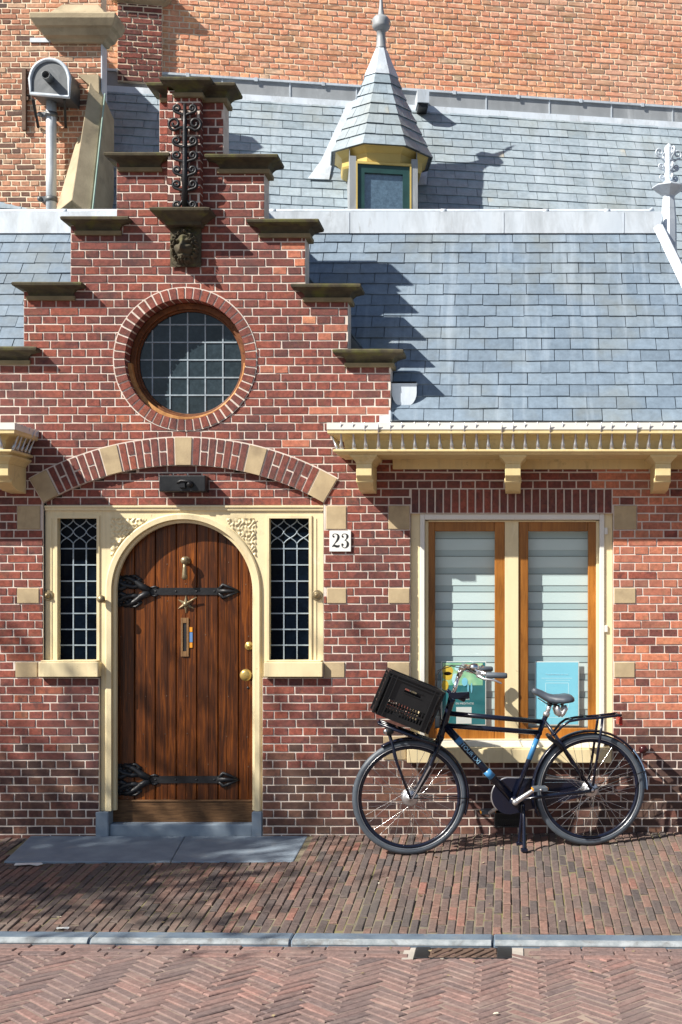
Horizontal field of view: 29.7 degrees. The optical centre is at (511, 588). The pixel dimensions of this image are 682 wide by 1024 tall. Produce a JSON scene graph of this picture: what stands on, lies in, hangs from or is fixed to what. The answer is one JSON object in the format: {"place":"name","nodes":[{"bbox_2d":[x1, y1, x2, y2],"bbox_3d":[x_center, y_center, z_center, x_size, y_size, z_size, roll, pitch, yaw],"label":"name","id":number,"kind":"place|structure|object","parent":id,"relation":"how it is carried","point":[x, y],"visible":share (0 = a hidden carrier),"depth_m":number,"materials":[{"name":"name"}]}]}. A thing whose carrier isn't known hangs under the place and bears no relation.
{"place":"outdoors","nodes":[
{"label":"outdoors","id":0,"kind":"place"},
{"bbox_2d":[0,832,681,938],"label":"pavement","id":1,"kind":"structure","parent":0,"point":[327,884],"depth_m":6.91,"materials":[{"name":"brown brick"}]},
{"bbox_2d":[15,863,42,865],"bbox_3d":[-2.829,1.613,7.400,0.168,0.010,0.058,0,0,0],"label":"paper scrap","id":2,"kind":"object","parent":1,"relation":"on","point":[36,864],"visible":1,"depth_m":7.39,"materials":[{"name":"white paper"}]},
{"bbox_2d":[4,836,306,863],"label":"stone slab","id":3,"kind":"structure","parent":1,"relation":"on","point":[126,849],"depth_m":7.70,"materials":[{"name":"grey stone"}]},
{"bbox_2d":[57,833,656,1016],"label":"leaf litter","id":4,"kind":"object","parent":1,"relation":"on","point":[273,1015],"visible":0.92,"depth_m":6.03,"materials":[{"name":"brown plant"}]},
{"bbox_2d":[352,663,647,853],"bbox_3d":[-0.059,1.008,7.665,1.815,1.149,0.659,-1,0,-9],"label":"bicycle","id":5,"kind":"object","parent":1,"relation":"on","point":[522,793],"visible":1,"depth_m":7.66,"materials":[{"name":"metal"}]},
{"bbox_2d":[370,667,445,733],"bbox_3d":[-0.626,0.670,7.578,0.358,0.268,0.324,23,-3,-8],"label":"crate","id":6,"kind":"object","parent":5,"relation":"on","point":[425,701],"visible":1,"depth_m":7.43,"materials":[{"name":"black plastic"}]},
{"bbox_2d":[0,944,681,1023],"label":"road","id":7,"kind":"structure","parent":0,"point":[141,984],"depth_m":5.51,"materials":[{"name":"red brick"}]},
{"bbox_2d":[402,947,522,959],"bbox_3d":[-0.230,1.773,6.003,0.570,0.090,0.185,0,0,0],"label":"storm drain","id":8,"kind":"object","parent":7,"relation":"on","point":[472,953],"visible":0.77,"depth_m":6.00,"materials":[{"name":"black metal"}]},
{"label":"ground","id":9,"kind":"structure","parent":0,"visible":0},
{"bbox_2d":[0,77,681,838],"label":"brick house","id":10,"kind":"structure","parent":9,"relation":"on","point":[464,425],"depth_m":8.00,"materials":[{"name":"brick"}]},
{"bbox_2d":[113,523,253,821],"bbox_3d":[-2.097,0.512,8.083,0.940,1.988,0.103,0,0,0],"label":"door","id":11,"kind":"structure","parent":10,"relation":"in","point":[185,589],"depth_m":8.11,"materials":[{"name":"brown wood"}]},
{"bbox_2d":[159,475,208,492],"bbox_3d":[-2.070,-0.662,7.968,0.292,0.103,0.124,0,0,0],"label":"wall lamp","id":12,"kind":"object","parent":10,"relation":"attached to","point":[183,483],"visible":1,"depth_m":7.93,"materials":[{"name":"black metal"}]},
{"bbox_2d":[113,287,256,430],"bbox_3d":[-2.077,-1.463,8.145,0.931,0.931,0.309,0,0,0],"label":"round window","id":13,"kind":"structure","parent":10,"relation":"in","point":[191,353],"depth_m":8.14,"materials":[{"name":"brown wood"}]},
{"bbox_2d":[330,531,350,551],"bbox_3d":[-1.084,-0.301,7.992,0.136,0.132,0.013,0,0,0],"label":"house number sign","id":14,"kind":"object","parent":10,"relation":"attached to","point":[340,541],"visible":1,"depth_m":7.99,"materials":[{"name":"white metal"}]},
{"bbox_2d":[441,661,485,724],"bbox_3d":[-0.308,0.672,8.114,0.288,0.411,0.006,0,0,0],"label":"poster","id":15,"kind":"object","parent":10,"relation":"attached to","point":[473,685],"visible":0.62,"depth_m":8.11,"materials":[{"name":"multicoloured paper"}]},
{"bbox_2d":[407,514,611,762],"bbox_3d":[-0.008,0.295,8.060,1.299,1.601,0.230,0,0,0],"label":"window","id":16,"kind":"structure","parent":10,"relation":"in","point":[464,567],"depth_m":8.08,"materials":[{"name":"beige paint"}]},
{"bbox_2d":[535,661,578,724],"bbox_3d":[0.291,0.672,8.115,0.285,0.411,0.005,0,0,0],"label":"poster","id":17,"kind":"object","parent":10,"relation":"attached to","point":[555,677],"visible":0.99,"depth_m":8.11,"materials":[{"name":"blue paper"}]},
{"bbox_2d":[0,0,681,260],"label":"building","id":18,"kind":"structure","parent":9,"relation":"on","point":[458,104],"depth_m":11.76,"materials":[{"name":"brick"}]},
{"bbox_2d":[0,931,681,948],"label":"kerb","id":19,"kind":"structure","parent":9,"relation":"on","point":[340,939],"depth_m":6.15,"materials":[{"name":"grey stone"}]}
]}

